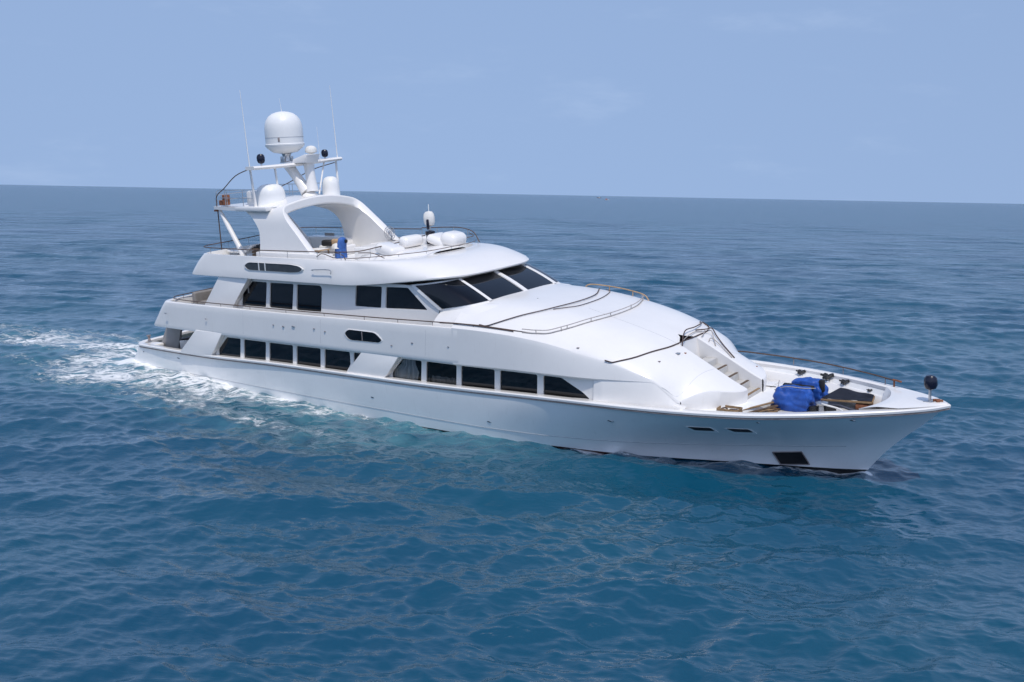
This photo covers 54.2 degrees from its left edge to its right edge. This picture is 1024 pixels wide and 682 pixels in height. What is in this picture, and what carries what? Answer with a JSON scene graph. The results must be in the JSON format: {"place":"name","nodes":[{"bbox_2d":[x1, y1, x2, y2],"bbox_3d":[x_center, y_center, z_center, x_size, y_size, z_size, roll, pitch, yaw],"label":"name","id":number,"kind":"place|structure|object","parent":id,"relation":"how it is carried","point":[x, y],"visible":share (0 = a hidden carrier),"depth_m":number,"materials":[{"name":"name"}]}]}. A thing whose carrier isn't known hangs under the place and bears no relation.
{"place":"outdoors","nodes":[
{"label":"outdoors","id":0,"kind":"place"},
{"bbox_2d":[180,340,187,348],"bbox_3d":[-17.660,0.468,54.520,0.711,1.169,0.758,1,8,-1],"label":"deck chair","id":1,"kind":"object","parent":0,"point":[183,343],"visible":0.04,"depth_m":54.11,"materials":[{"name":"white"}]},
{"bbox_2d":[252,244,259,255],"bbox_3d":[-12.582,-4.551,50.969,1.310,0.775,0.630,6,15,35],"label":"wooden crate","id":2,"kind":"object","parent":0,"point":[256,247],"visible":0.2,"depth_m":50.95,"materials":[{"name":"brown wood"}]},
{"bbox_2d":[0,185,1023,681],"bbox_3d":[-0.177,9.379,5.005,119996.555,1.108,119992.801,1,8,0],"label":"sea","id":3,"kind":"structure","parent":0,"point":[160,525],"depth_m":33.73,"materials":[{"name":"liquid"}]},
{"bbox_2d":[134,85,950,473],"bbox_3d":[-2.613,-3.913,46.277,43.385,16.700,9.210,6,15,35],"label":"motor yacht","id":4,"kind":"object","parent":3,"relation":"on","point":[444,331],"visible":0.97,"depth_m":42.68,"materials":[{"name":"white paint"}]},
{"bbox_2d":[219,337,240,356],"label":"window","id":5,"kind":"structure","parent":4,"relation":"in","point":[231,346],"depth_m":50.68,"materials":[{"name":"black glass"}]},
{"bbox_2d":[227,244,258,255],"bbox_3d":[-14.019,-4.747,52.418,2.062,0.727,0.660,6,15,35],"label":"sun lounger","id":6,"kind":"object","parent":4,"relation":"on","point":[237,251],"visible":0.59,"depth_m":52.14,"materials":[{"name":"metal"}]},
{"bbox_2d":[243,281,266,306],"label":"window","id":7,"kind":"structure","parent":4,"relation":"in","point":[256,296],"depth_m":49.64,"materials":[{"name":"black glass"}]},
{"bbox_2d":[245,340,265,359],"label":"window","id":8,"kind":"structure","parent":4,"relation":"in","point":[253,349],"depth_m":49.63,"materials":[{"name":"black glass"}]},
{"bbox_2d":[244,262,303,272],"bbox_3d":[-11.437,-3.520,47.868,4.153,0.410,0.068,6,15,35],"label":"oval window","id":9,"kind":"structure","parent":4,"relation":"in","point":[258,266],"depth_m":47.82,"materials":[{"name":"grey glass"}]},
{"bbox_2d":[270,343,292,362],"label":"window","id":10,"kind":"structure","parent":4,"relation":"in","point":[278,352],"depth_m":48.52,"materials":[{"name":"black glass"}]},
{"bbox_2d":[270,283,292,308],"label":"window","id":11,"kind":"structure","parent":4,"relation":"in","point":[281,293],"depth_m":48.56,"materials":[{"name":"black glass"}]},
{"bbox_2d":[297,346,320,366],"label":"window","id":12,"kind":"structure","parent":4,"relation":"in","point":[309,356],"depth_m":47.40,"materials":[{"name":"black glass"}]},
{"bbox_2d":[297,284,321,311],"bbox_3d":[-9.581,-2.049,47.421,1.857,1.335,0.048,7,10,35],"label":"window","id":13,"kind":"structure","parent":4,"relation":"in","point":[309,296],"depth_m":47.43,"materials":[{"name":"black glass"}]},
{"bbox_2d":[313,248,329,253],"bbox_3d":[-9.784,-4.337,49.916,1.300,0.560,0.800,6,15,35],"label":"teak table","id":14,"kind":"object","parent":4,"relation":"on","point":[320,249],"visible":0.41,"depth_m":49.55,"materials":[{"name":"beige wood"}]},
{"bbox_2d":[321,239,337,245],"bbox_3d":[-9.276,-5.030,51.077,0.896,0.396,0.416,4,9,17],"label":"carry bag","id":15,"kind":"object","parent":4,"relation":"on","point":[330,242],"visible":0.78,"depth_m":50.91,"materials":[{"name":"black fabric"}]},
{"bbox_2d":[325,349,350,370],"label":"window","id":16,"kind":"structure","parent":4,"relation":"in","point":[339,360],"depth_m":46.31,"materials":[{"name":"black glass"}]},
{"bbox_2d":[331,237,347,257],"bbox_3d":[-8.659,-4.689,50.158,0.820,1.063,0.656,0,8,-10],"label":"draped chair","id":17,"kind":"object","parent":4,"relation":"on","point":[340,245],"visible":0.98,"depth_m":49.94,"materials":[{"name":"blue fabric"}]},
{"bbox_2d":[356,286,381,307],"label":"window","id":18,"kind":"structure","parent":4,"relation":"in","point":[368,296],"depth_m":45.15,"materials":[{"name":"black glass"}]},
{"bbox_2d":[384,226,395,240],"bbox_3d":[-6.233,-5.557,51.628,0.750,0.795,0.390,6,15,35],"label":"deck fan","id":19,"kind":"object","parent":4,"relation":"on","point":[390,235],"visible":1,"depth_m":51.51},
{"bbox_2d":[386,287,426,309],"bbox_3d":[-4.617,-1.857,43.845,2.492,1.048,0.037,7,10,35],"label":"window","id":20,"kind":"structure","parent":4,"relation":"in","point":[397,297],"depth_m":44.00,"materials":[{"name":"black glass"}]},
{"bbox_2d":[393,359,442,381],"bbox_3d":[-4.249,1.205,44.151,2.350,1.520,0.917,6,15,35],"label":"window","id":21,"kind":"structure","parent":4,"relation":"in","point":[406,369],"depth_m":43.89,"materials":[{"name":"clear glass"}]},
{"bbox_2d":[427,362,463,384],"bbox_3d":[-2.663,1.373,43.028,2.250,1.520,0.917,6,15,35],"label":"window","id":22,"kind":"structure","parent":4,"relation":"in","point":[449,371],"depth_m":43.44,"materials":[{"name":"black glass"}]},
{"bbox_2d":[462,366,494,388],"bbox_3d":[-1.391,1.551,41.577,1.855,0.978,0.020,6,15,35],"label":"window","id":23,"kind":"structure","parent":4,"relation":"in","point":[471,376],"depth_m":41.57,"materials":[{"name":"black glass"}]},
{"bbox_2d":[501,371,536,393],"bbox_3d":[0.292,1.692,40.378,1.937,0.935,0.019,6,15,35],"label":"window","id":24,"kind":"structure","parent":4,"relation":"in","point":[510,381],"depth_m":40.38,"materials":[{"name":"black glass"}]},
{"bbox_2d":[544,376,588,398],"bbox_3d":[2.129,1.836,39.067,2.184,0.875,0.018,6,15,35],"label":"window","id":25,"kind":"structure","parent":4,"relation":"in","point":[555,386],"depth_m":39.23,"materials":[{"name":"black glass"}]},
{"bbox_2d":[682,321,734,357],"bbox_3d":[7.428,-0.045,41.021,2.436,1.170,2.741,-2,9,-18],"label":"metal handrail","id":26,"kind":"object","parent":4,"relation":"on","point":[709,328],"visible":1,"depth_m":40.83,"materials":[{"name":"silver metal"}]},
{"bbox_2d":[716,405,742,411],"bbox_3d":[8.113,2.645,37.295,0.825,0.340,0.525,6,15,35],"label":"open crate","id":27,"kind":"object","parent":4,"relation":"on","point":[735,409],"visible":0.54,"depth_m":37.24,"materials":[{"name":"brown wood"}]},
{"bbox_2d":[743,401,777,411],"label":"loose planks","id":28,"kind":"object","parent":4,"relation":"on","point":[769,407],"visible":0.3,"depth_m":37.48,"materials":[{"name":"brown wood"}]},
{"bbox_2d":[758,404,780,411],"bbox_3d":[9.536,2.529,38.245,1.505,0.075,2.100,6,15,35],"label":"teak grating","id":29,"kind":"object","parent":4,"relation":"on","point":[775,409],"visible":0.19,"depth_m":37.72,"materials":[{"name":"brown wood"}]},
{"bbox_2d":[762,380,788,387],"bbox_3d":[10.673,1.874,40.538,1.600,0.310,1.050,6,15,35],"label":"deck locker","id":30,"kind":"object","parent":4,"relation":"on","point":[772,384],"visible":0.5,"depth_m":40.55,"materials":[{"name":"white paint"}]},
{"bbox_2d":[773,377,828,411],"bbox_3d":[11.065,2.030,38.306,1.675,1.116,2.164,6,15,35],"label":"covered jet ski","id":31,"kind":"object","parent":4,"relation":"on","point":[803,394],"visible":0.94,"depth_m":37.72,"materials":[{"name":"blue fabric"}]},
{"bbox_2d":[796,369,805,375],"bbox_3d":[11.910,1.304,41.246,0.420,0.260,0.300,6,15,35],"label":"mooring cleat","id":32,"kind":"object","parent":4,"relation":"on","point":[799,372],"visible":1,"depth_m":41.21,"materials":[{"name":"metal"}]},
{"bbox_2d":[820,373,833,381],"bbox_3d":[12.648,1.454,40.140,0.567,0.351,0.406,6,15,35],"label":"mooring cleat","id":33,"kind":"object","parent":4,"relation":"on","point":[826,376],"visible":0.97,"depth_m":40.07,"materials":[{"name":"metal"}]},
{"bbox_2d":[809,401,853,411],"bbox_3d":[12.111,2.525,36.758,2.317,0.455,0.698,6,15,35],"label":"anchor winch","id":34,"kind":"object","parent":4,"relation":"on","point":[823,406],"visible":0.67,"depth_m":37.02,"materials":[{"name":"metal"}]},
{"bbox_2d":[839,379,849,385],"bbox_3d":[13.090,1.635,39.401,0.420,0.260,0.300,6,15,35],"label":"mooring cleat","id":35,"kind":"object","parent":4,"relation":"on","point":[843,382],"visible":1,"depth_m":39.36,"materials":[{"name":"metal"}]},
{"bbox_2d":[821,388,874,409],"bbox_3d":[12.929,2.212,38.060,1.886,0.456,1.534,6,15,35],"label":"black covered equipment","id":36,"kind":"object","parent":4,"relation":"on","point":[863,399],"visible":0.81,"depth_m":37.84,"materials":[{"name":"grey fabric"}]},
{"bbox_2d":[0,0,1023,203],"label":"sky","id":37,"kind":"structure","parent":0,"point":[849,100],"materials":[{"name":"blue"}]}
]}

